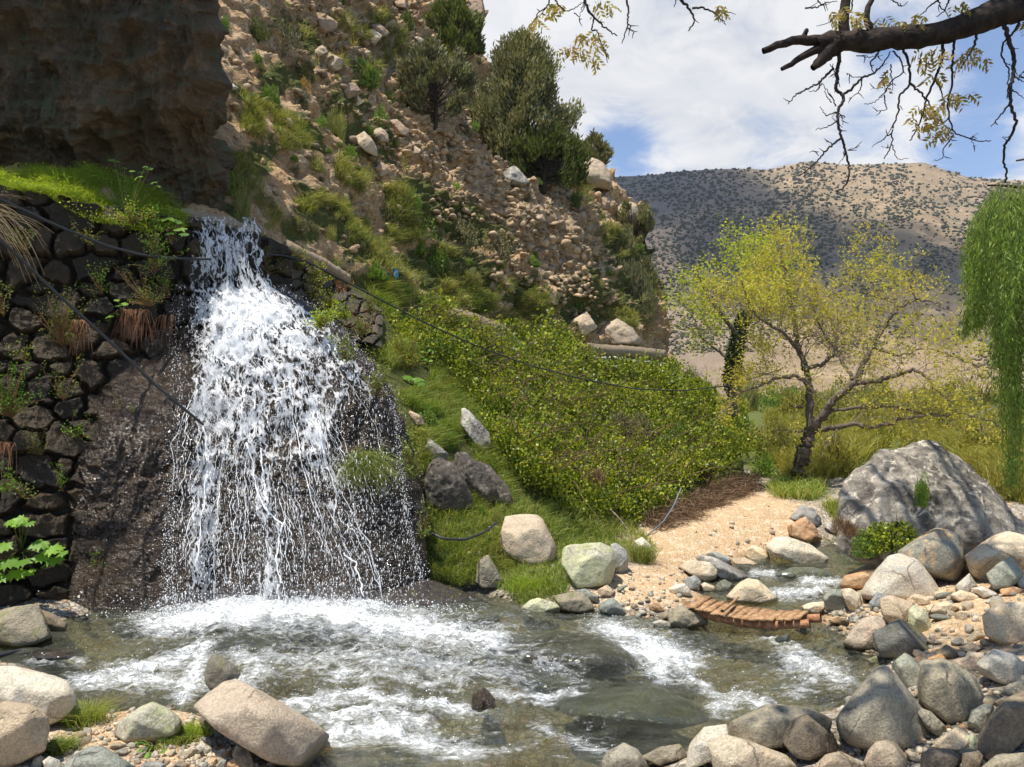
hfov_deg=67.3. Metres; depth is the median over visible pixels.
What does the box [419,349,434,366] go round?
broad leaved plant
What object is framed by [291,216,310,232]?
shrub
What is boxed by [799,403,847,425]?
bush
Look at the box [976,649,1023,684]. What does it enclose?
boulder
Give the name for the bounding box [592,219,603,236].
shrub
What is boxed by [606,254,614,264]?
shrub
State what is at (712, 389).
bush
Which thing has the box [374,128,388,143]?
hillside boulder
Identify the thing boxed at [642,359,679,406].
bush
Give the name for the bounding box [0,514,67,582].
broad leaved plant
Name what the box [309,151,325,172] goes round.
shrub
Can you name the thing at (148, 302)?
wall weed
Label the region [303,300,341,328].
wall weed
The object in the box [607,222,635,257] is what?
shrub
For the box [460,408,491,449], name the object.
rock outcrop
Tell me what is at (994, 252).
willow tree
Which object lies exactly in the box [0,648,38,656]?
hose
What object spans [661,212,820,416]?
broadleaf tree
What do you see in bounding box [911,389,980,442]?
bush
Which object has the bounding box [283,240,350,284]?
channel wall
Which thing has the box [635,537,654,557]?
boulder
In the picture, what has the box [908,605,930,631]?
boulder
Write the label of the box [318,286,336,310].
wall weed
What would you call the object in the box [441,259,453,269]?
shrub
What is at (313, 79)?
shrub
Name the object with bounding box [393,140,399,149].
shrub
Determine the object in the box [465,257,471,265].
shrub
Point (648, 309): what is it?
shrub
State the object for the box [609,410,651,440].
bush
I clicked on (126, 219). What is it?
wall weed
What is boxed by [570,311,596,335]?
hillside boulder
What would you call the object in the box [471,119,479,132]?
shrub
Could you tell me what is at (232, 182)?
shrub
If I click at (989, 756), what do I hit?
bank stone
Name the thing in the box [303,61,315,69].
shrub
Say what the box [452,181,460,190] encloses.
shrub
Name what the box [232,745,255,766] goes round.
boulder
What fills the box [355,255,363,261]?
shrub
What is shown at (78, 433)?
wall weed
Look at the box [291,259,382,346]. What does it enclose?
stone wall
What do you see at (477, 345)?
hose
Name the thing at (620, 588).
bank stone
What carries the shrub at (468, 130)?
on the hillside
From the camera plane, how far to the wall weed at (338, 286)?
16.67 m
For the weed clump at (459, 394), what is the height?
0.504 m
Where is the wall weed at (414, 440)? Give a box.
[395,401,431,451]
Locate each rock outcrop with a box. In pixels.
[422,457,474,510]
[425,439,448,459]
[454,451,498,503]
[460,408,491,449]
[476,461,514,505]
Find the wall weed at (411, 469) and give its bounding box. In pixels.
[396,429,425,478]
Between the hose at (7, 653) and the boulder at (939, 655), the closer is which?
the boulder at (939, 655)
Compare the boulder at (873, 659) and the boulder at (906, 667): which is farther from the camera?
the boulder at (873, 659)
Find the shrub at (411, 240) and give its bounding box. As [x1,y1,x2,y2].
[403,239,413,245]
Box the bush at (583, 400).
[547,379,589,422]
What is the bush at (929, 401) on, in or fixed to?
on the ground at (696, 540)
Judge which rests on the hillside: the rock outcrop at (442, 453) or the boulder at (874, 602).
the rock outcrop at (442, 453)
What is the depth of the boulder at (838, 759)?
5.18 m
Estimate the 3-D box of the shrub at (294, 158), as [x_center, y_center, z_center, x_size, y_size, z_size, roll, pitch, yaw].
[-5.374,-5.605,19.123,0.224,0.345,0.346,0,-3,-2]
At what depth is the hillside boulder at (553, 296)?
31.03 m
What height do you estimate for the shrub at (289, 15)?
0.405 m
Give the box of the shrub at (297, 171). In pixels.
[292,167,299,176]
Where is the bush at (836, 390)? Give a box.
[823,386,843,403]
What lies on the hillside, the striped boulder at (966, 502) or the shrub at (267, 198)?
the shrub at (267, 198)
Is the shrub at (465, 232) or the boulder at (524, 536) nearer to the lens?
the boulder at (524, 536)
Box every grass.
[0,159,196,231]
[227,3,667,339]
[330,252,523,502]
[417,465,656,606]
[756,396,1023,503]
[761,465,864,565]
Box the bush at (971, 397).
[953,388,984,411]
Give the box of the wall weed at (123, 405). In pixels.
[112,392,134,411]
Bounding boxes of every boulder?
[0,604,52,648]
[0,666,75,725]
[0,701,49,766]
[31,755,42,766]
[41,609,66,635]
[42,756,61,766]
[62,746,134,766]
[113,702,181,742]
[139,761,165,766]
[194,679,328,766]
[196,741,212,753]
[202,736,218,746]
[204,654,245,691]
[208,757,216,764]
[217,758,226,766]
[227,759,238,766]
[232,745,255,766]
[315,12,337,33]
[315,45,327,56]
[326,54,342,71]
[344,83,361,98]
[354,95,362,106]
[356,131,377,156]
[362,16,369,26]
[367,29,381,45]
[370,23,389,37]
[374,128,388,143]
[376,162,390,177]
[386,20,396,34]
[390,119,409,135]
[393,0,406,8]
[409,411,423,425]
[413,146,421,155]
[414,36,423,42]
[466,0,484,18]
[475,555,503,589]
[500,514,555,564]
[504,166,529,186]
[521,598,560,614]
[535,213,545,224]
[548,291,558,304]
[553,591,594,612]
[561,542,617,587]
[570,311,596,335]
[575,588,598,602]
[577,211,587,223]
[584,158,612,189]
[597,585,614,595]
[598,319,641,345]
[599,192,611,209]
[599,598,625,616]
[599,743,649,766]
[610,543,628,572]
[617,201,637,226]
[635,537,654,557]
[642,744,686,765]
[652,619,671,627]
[667,605,707,629]
[669,583,690,595]
[678,560,717,581]
[682,575,700,590]
[686,724,729,766]
[695,555,746,582]
[699,582,716,591]
[706,551,730,563]
[709,734,797,766]
[716,579,734,591]
[726,578,777,604]
[728,704,831,750]
[731,557,756,568]
[745,545,769,563]
[766,536,828,568]
[774,634,789,641]
[775,567,836,580]
[782,714,838,761]
[787,516,820,543]
[789,505,820,525]
[795,628,810,635]
[801,601,824,613]
[814,751,860,766]
[823,589,847,610]
[824,523,836,532]
[836,439,1023,566]
[836,665,926,751]
[840,569,875,589]
[841,588,861,611]
[843,616,885,650]
[861,553,938,600]
[863,740,907,766]
[867,656,880,663]
[869,592,884,610]
[872,619,928,658]
[879,595,913,622]
[891,653,919,686]
[898,528,967,581]
[905,750,918,759]
[906,594,930,604]
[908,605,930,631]
[917,658,983,723]
[918,708,947,735]
[920,748,961,766]
[925,601,958,614]
[927,653,948,659]
[930,726,969,751]
[936,644,958,657]
[950,590,980,601]
[955,573,977,591]
[957,652,984,670]
[962,642,981,651]
[962,751,983,766]
[965,531,1023,581]
[966,734,977,749]
[967,704,994,729]
[971,586,997,597]
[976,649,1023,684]
[978,691,1023,755]
[982,601,1023,644]
[982,695,998,704]
[982,752,1023,766]
[986,557,1022,591]
[995,696,1009,705]
[999,586,1023,594]
[999,676,1023,695]
[1016,575,1023,587]
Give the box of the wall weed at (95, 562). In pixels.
[89,546,107,568]
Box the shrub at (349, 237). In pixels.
[343,228,353,239]
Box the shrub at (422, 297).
[417,292,433,311]
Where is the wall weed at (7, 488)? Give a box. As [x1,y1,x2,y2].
[0,461,19,494]
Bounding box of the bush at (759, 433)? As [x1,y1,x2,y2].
[737,421,777,450]
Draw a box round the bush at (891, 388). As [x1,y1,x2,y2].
[866,381,897,403]
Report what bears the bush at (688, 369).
on the hillside
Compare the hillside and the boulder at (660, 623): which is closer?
the boulder at (660, 623)
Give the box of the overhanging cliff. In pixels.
[0,0,236,211]
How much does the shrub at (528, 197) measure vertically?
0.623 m
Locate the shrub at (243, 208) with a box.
[233,182,251,221]
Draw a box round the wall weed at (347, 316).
[327,294,354,321]
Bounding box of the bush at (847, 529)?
[829,516,862,537]
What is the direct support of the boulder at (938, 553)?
on the ground at (696, 540)
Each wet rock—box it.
[30,646,85,658]
[192,589,206,610]
[373,579,501,624]
[471,688,494,708]
[481,630,635,684]
[525,671,572,690]
[557,686,708,735]
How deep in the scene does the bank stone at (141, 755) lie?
6.00 m
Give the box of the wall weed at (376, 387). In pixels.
[363,364,397,395]
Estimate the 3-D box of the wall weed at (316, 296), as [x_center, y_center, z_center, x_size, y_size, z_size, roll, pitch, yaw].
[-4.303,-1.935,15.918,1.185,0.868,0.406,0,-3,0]
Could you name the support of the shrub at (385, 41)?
on the hillside
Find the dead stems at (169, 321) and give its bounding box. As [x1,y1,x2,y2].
[138,314,179,355]
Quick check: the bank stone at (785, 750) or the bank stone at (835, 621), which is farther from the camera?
the bank stone at (835, 621)
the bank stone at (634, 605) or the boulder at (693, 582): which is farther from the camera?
the boulder at (693, 582)
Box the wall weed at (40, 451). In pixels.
[15,424,48,455]
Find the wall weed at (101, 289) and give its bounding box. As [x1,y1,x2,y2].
[81,258,110,293]
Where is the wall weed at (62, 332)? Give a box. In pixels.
[30,279,99,345]
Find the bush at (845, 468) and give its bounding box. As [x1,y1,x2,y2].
[819,422,863,477]
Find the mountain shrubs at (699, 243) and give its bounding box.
[616,161,1023,369]
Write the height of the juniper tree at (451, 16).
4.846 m
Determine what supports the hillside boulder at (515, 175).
on the hillside
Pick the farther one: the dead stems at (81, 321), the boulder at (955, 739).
the dead stems at (81, 321)
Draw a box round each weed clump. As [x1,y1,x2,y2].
[415,402,437,427]
[443,437,456,451]
[452,387,463,399]
[472,503,488,517]
[488,513,502,526]
[570,519,585,532]
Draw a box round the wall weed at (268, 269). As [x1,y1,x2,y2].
[250,246,291,274]
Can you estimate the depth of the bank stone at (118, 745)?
6.08 m
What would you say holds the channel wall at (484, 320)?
on the hillside
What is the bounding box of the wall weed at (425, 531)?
[416,495,435,538]
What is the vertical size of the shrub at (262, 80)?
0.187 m
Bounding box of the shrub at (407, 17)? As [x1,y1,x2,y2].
[399,9,417,32]
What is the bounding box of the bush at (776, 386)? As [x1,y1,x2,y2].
[769,383,799,397]
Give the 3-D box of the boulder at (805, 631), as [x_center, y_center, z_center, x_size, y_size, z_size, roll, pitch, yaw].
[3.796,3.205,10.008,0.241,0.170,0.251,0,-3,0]
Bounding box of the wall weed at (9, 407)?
[0,346,54,417]
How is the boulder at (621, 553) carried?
on the ground at (696, 540)
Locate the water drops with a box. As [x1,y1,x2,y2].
[31,285,863,763]
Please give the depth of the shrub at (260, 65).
20.31 m
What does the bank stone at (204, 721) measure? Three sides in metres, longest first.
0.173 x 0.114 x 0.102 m
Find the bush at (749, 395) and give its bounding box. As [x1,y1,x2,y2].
[738,374,760,410]
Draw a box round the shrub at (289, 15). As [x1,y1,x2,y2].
[279,6,292,20]
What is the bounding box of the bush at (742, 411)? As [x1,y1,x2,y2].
[717,395,753,429]
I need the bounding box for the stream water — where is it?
[0,543,878,766]
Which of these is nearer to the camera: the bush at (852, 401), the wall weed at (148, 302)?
the wall weed at (148, 302)
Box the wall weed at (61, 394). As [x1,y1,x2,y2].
[40,354,86,400]
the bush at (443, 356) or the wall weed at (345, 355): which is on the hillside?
the bush at (443, 356)
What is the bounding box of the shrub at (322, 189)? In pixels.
[320,184,327,192]
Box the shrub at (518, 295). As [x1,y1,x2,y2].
[514,285,526,306]
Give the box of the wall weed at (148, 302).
[113,263,170,308]
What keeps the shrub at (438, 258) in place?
on the hillside
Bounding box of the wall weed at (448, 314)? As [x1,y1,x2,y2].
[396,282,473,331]
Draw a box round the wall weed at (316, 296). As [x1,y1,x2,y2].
[299,273,330,308]
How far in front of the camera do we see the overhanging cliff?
13.92 m
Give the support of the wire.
attached to the walnut tree at (812, 428)
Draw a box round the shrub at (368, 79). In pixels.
[349,53,382,89]
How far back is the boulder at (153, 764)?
5.71 m
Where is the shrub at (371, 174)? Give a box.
[363,165,376,181]
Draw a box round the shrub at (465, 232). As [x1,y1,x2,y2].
[451,219,479,255]
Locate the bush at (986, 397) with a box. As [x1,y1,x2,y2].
[940,364,1003,408]
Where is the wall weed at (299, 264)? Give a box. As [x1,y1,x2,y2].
[290,244,309,269]
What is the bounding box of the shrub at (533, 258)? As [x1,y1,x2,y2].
[527,255,537,265]
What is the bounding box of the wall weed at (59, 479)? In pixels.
[50,462,67,491]
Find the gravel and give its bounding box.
[6,505,1023,766]
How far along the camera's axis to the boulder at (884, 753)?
5.22 m
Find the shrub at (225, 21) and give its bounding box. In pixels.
[220,12,229,31]
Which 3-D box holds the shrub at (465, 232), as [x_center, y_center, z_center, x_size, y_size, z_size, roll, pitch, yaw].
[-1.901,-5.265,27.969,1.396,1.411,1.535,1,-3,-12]
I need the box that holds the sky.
[481,0,1023,179]
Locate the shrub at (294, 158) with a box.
[291,153,298,162]
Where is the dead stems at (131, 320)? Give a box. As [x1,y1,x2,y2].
[105,309,156,348]
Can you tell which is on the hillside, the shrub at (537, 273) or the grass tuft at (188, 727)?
the shrub at (537, 273)
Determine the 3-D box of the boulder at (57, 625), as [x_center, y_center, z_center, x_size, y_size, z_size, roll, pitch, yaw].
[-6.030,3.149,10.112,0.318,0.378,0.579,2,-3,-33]
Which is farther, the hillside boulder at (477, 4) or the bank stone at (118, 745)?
the hillside boulder at (477, 4)
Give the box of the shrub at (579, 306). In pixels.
[574,301,584,312]
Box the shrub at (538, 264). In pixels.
[528,259,540,267]
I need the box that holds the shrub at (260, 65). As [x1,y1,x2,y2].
[253,62,266,71]
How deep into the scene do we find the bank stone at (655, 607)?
10.90 m
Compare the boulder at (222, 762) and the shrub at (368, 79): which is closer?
the boulder at (222, 762)
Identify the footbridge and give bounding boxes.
[684,596,821,629]
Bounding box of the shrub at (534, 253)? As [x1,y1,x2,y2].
[531,248,538,258]
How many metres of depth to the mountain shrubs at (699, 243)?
645.23 m
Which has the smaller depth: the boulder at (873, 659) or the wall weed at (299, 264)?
the boulder at (873, 659)
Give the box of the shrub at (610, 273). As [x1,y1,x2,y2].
[605,267,615,275]
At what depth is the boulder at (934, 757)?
5.07 m
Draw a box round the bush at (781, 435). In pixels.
[755,419,796,462]
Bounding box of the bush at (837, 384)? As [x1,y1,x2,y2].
[826,370,891,398]
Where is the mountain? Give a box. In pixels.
[615,162,1023,399]
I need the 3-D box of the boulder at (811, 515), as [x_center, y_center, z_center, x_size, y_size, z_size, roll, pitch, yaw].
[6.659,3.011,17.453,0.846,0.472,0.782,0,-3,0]
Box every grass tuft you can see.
[0,194,50,289]
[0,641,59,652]
[40,730,91,757]
[57,693,130,732]
[147,724,203,752]
[177,718,214,743]
[321,442,415,503]
[495,571,570,595]
[620,540,668,563]
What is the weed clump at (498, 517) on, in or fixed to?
on the hillside
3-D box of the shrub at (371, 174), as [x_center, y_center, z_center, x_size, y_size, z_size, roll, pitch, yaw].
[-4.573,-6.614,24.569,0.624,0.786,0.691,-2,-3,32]
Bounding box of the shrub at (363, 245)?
[358,240,367,252]
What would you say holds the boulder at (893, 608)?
on the ground at (696, 540)
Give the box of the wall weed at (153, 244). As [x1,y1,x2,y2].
[136,202,174,250]
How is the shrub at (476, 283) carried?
on the hillside
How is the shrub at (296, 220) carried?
on the hillside
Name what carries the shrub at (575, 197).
on the hillside
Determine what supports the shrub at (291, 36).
on the hillside
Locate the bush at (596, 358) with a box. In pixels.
[582,351,605,375]
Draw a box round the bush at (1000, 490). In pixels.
[988,448,1023,503]
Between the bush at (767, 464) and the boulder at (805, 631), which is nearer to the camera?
the boulder at (805, 631)
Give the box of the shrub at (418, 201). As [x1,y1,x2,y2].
[389,177,422,216]
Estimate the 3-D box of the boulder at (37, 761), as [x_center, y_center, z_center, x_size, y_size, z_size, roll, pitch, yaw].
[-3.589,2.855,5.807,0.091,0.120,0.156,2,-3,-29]
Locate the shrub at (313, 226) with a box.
[310,224,321,231]
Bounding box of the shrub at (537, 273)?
[531,269,540,277]
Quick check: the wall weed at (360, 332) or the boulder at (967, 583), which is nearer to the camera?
the boulder at (967, 583)
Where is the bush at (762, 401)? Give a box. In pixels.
[759,384,784,411]
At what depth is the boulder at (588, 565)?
11.67 m
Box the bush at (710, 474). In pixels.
[691,458,717,478]
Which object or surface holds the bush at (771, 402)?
on the ground at (696, 540)
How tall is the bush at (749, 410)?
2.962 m
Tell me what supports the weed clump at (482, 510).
on the hillside
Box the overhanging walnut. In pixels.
[527,0,1023,192]
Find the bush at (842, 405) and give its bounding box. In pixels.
[820,393,854,411]
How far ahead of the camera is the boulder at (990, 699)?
6.14 m
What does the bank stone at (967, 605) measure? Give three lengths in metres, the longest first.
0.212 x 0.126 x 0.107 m
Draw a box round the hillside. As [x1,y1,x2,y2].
[2,0,747,584]
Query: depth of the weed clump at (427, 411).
15.01 m
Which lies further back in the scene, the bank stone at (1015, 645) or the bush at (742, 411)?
the bush at (742, 411)
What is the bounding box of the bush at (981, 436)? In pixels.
[962,400,1020,451]
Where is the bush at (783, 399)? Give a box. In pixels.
[777,384,833,416]
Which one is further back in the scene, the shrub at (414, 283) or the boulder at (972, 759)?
the shrub at (414, 283)
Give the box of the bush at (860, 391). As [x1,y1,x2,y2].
[845,387,871,400]
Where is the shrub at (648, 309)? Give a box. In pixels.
[639,283,657,323]
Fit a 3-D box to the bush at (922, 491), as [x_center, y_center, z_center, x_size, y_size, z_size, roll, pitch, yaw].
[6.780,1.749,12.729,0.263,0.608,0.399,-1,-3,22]
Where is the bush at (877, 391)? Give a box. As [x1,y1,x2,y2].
[864,383,888,405]
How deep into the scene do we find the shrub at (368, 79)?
31.06 m
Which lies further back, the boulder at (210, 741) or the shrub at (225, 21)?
the shrub at (225, 21)
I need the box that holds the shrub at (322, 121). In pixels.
[313,113,327,128]
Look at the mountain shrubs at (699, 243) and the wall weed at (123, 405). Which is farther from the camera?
the mountain shrubs at (699, 243)
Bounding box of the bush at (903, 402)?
[890,397,914,414]
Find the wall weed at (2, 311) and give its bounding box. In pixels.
[0,281,13,315]
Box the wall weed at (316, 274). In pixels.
[305,259,332,286]
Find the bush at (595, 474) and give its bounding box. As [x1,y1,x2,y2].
[587,469,605,486]
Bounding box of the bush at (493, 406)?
[477,389,520,424]
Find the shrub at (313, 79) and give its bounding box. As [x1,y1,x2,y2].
[310,75,316,83]
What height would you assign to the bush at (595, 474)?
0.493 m
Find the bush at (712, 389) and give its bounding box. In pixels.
[685,373,723,421]
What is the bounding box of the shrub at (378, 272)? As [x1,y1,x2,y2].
[366,262,386,279]
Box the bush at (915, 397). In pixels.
[895,389,935,419]
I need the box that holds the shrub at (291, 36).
[271,14,304,71]
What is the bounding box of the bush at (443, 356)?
[442,326,477,362]
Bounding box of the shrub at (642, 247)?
[634,242,644,251]
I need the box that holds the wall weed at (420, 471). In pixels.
[416,457,423,488]
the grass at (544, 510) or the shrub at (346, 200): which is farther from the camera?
the shrub at (346, 200)
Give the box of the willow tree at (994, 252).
[954,159,1023,500]
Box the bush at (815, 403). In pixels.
[783,388,821,417]
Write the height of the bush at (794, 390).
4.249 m
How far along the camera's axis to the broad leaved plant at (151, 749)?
6.10 m
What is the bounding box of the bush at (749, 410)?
[741,395,754,412]
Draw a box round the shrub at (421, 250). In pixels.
[414,214,438,255]
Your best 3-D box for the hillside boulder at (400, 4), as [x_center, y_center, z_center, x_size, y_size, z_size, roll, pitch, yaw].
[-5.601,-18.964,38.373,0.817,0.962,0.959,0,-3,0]
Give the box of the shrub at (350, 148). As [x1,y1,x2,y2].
[337,144,357,161]
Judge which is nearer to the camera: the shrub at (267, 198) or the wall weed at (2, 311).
the wall weed at (2, 311)
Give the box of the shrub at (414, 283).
[405,267,419,291]
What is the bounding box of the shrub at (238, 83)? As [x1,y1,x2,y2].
[231,80,243,90]
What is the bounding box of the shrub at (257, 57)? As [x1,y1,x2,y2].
[252,51,263,64]
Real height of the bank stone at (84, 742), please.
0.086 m
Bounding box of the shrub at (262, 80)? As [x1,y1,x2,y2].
[259,77,268,86]
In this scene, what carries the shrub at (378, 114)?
on the hillside
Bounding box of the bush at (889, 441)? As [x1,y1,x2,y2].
[850,414,912,448]
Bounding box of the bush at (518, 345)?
[498,334,531,368]
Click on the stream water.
(345, 615)
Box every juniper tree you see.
[393,33,477,130]
[421,0,485,60]
[464,24,585,172]
[502,117,593,193]
[583,128,613,166]
[616,198,655,244]
[636,254,667,317]
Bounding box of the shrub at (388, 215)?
[381,208,404,229]
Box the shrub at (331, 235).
[325,223,337,242]
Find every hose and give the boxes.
[0,198,210,259]
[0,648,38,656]
[261,253,781,390]
[427,521,497,540]
[610,509,630,539]
[646,488,681,535]
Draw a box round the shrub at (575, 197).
[570,189,580,206]
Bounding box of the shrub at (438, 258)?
[428,247,452,275]
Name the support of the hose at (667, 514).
on the ground at (696, 540)
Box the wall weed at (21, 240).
[0,225,37,251]
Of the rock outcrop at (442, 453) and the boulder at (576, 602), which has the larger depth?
the rock outcrop at (442, 453)
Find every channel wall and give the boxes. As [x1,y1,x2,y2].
[181,208,264,236]
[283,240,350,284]
[448,308,506,335]
[579,342,665,359]
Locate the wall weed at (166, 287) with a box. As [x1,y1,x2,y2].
[143,260,175,293]
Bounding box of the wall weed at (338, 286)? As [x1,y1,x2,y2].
[332,269,353,293]
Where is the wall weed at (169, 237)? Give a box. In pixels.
[165,207,179,244]
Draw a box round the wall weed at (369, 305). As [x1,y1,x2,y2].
[361,291,383,314]
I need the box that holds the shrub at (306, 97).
[289,84,309,110]
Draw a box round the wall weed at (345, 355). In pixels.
[326,332,359,362]
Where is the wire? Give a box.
[942,404,1000,421]
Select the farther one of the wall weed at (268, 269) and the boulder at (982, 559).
the wall weed at (268, 269)
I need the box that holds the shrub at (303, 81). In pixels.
[300,75,310,91]
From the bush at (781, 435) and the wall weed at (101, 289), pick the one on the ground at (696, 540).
the bush at (781, 435)
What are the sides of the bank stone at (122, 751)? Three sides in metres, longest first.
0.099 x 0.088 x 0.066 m
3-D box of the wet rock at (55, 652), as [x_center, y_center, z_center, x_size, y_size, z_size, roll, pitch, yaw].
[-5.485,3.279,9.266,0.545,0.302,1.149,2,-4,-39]
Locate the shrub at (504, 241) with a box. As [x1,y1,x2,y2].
[481,227,514,262]
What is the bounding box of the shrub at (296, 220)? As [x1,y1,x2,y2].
[292,214,300,224]
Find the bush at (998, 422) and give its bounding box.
[992,417,1018,430]
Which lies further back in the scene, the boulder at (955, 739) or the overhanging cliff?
the overhanging cliff
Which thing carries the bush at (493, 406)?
on the hillside
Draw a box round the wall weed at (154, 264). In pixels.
[128,230,188,271]
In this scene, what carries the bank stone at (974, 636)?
on the ground at (696, 540)
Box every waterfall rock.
[58,341,211,630]
[181,282,429,604]
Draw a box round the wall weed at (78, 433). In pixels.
[60,407,97,440]
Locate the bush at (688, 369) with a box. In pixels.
[680,363,701,393]
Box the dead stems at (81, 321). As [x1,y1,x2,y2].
[56,319,91,361]
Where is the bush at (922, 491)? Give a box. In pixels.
[913,471,929,507]
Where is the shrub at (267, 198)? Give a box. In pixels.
[256,193,275,210]
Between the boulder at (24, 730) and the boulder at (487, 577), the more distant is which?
the boulder at (487, 577)
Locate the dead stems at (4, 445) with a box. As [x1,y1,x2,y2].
[0,441,16,471]
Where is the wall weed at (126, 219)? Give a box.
[99,195,158,224]
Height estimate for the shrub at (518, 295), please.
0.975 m
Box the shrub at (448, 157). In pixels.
[445,154,453,160]
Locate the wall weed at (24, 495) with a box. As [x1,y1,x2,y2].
[5,473,37,498]
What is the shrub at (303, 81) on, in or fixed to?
on the hillside
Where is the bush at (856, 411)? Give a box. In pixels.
[841,392,888,420]
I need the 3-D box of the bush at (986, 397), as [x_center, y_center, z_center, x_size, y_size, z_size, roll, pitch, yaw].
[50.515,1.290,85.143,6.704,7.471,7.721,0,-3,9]
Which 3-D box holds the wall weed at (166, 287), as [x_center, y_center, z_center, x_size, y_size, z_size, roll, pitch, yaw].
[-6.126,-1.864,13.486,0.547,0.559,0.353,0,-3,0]
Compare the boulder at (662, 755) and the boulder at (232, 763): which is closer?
the boulder at (232, 763)
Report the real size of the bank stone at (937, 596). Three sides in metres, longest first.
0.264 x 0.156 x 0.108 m
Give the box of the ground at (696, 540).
[0,402,1023,766]
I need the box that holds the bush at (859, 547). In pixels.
[850,526,878,558]
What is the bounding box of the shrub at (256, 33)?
[247,16,269,42]
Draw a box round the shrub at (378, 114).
[371,103,389,128]
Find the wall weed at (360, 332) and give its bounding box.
[339,312,372,337]
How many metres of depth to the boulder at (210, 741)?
6.21 m
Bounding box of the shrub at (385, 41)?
[377,37,387,50]
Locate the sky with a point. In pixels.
(667, 97)
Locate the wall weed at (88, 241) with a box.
[70,215,102,244]
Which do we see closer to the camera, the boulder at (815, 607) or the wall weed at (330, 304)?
the boulder at (815, 607)
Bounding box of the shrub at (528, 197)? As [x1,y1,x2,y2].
[523,195,531,202]
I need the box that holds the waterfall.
[184,217,384,624]
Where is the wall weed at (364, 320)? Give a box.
[347,305,376,335]
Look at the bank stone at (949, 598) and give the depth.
10.06 m
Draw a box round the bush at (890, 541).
[859,514,919,555]
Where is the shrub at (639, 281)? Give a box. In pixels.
[618,256,654,303]
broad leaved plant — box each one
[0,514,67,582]
[90,159,160,215]
[105,299,128,320]
[135,740,166,758]
[144,211,188,236]
[402,375,425,387]
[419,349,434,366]
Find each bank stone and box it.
[76,735,91,747]
[83,727,91,735]
[108,742,124,748]
[114,747,127,755]
[138,751,145,757]
[175,761,181,766]
[181,749,197,758]
[197,750,204,757]
[199,717,210,727]
[218,751,232,761]
[595,609,604,615]
[617,586,624,591]
[630,603,637,608]
[648,603,664,612]
[658,612,667,619]
[680,600,690,604]
[781,748,788,752]
[824,609,838,613]
[830,618,844,624]
[840,619,848,625]
[912,649,924,657]
[912,690,917,697]
[926,639,935,645]
[930,614,950,619]
[934,591,952,599]
[946,596,956,600]
[947,610,955,615]
[951,637,963,645]
[954,612,967,619]
[957,747,975,755]
[961,601,973,610]
[964,624,973,633]
[964,668,979,677]
[967,631,985,641]
[980,638,991,646]
[984,750,998,760]
[989,596,1002,599]
[989,599,1003,606]
[1013,643,1022,647]
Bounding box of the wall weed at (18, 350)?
[5,333,34,362]
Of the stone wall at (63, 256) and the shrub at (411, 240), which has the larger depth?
the shrub at (411, 240)
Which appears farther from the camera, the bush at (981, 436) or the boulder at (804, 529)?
the bush at (981, 436)
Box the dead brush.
[636,464,769,531]
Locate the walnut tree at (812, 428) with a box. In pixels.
[679,210,1007,484]
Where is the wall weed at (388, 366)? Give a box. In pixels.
[363,345,394,375]
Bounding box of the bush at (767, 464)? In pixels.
[749,450,779,477]
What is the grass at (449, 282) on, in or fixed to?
on the hillside
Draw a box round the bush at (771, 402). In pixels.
[761,385,782,412]
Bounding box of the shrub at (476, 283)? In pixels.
[462,268,480,287]
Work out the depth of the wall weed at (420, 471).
13.04 m
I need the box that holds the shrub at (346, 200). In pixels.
[336,194,352,210]
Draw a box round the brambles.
[386,289,772,525]
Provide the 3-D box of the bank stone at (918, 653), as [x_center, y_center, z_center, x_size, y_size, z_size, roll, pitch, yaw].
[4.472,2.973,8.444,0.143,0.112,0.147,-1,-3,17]
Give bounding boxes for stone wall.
[0,185,292,606]
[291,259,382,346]
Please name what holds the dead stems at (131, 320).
hanging from the stone wall at (63, 256)
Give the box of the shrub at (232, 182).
[227,170,235,194]
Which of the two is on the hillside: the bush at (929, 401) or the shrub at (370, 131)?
the shrub at (370, 131)
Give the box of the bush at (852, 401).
[844,394,859,405]
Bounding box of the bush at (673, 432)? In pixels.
[657,418,699,450]
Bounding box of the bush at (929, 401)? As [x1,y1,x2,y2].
[914,390,943,412]
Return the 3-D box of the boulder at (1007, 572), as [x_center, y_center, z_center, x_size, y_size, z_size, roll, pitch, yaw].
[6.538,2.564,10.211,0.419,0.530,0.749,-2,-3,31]
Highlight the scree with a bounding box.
[214,0,621,317]
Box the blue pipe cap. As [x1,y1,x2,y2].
[393,268,397,290]
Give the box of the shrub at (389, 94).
[385,83,406,107]
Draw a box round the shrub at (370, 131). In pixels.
[364,122,373,135]
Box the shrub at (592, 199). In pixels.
[587,194,595,201]
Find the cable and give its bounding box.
[0,237,203,425]
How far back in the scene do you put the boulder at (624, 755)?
6.01 m
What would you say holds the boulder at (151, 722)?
on the ground at (696, 540)
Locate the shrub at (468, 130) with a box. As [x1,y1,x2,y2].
[458,122,476,137]
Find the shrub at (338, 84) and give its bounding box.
[327,80,342,91]
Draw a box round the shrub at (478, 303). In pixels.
[469,291,489,312]
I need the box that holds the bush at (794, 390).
[784,387,800,399]
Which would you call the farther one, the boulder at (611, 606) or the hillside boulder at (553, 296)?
the hillside boulder at (553, 296)
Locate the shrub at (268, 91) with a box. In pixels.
[261,73,280,110]
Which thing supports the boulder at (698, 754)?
on the ground at (696, 540)
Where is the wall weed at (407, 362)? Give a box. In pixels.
[381,305,435,368]

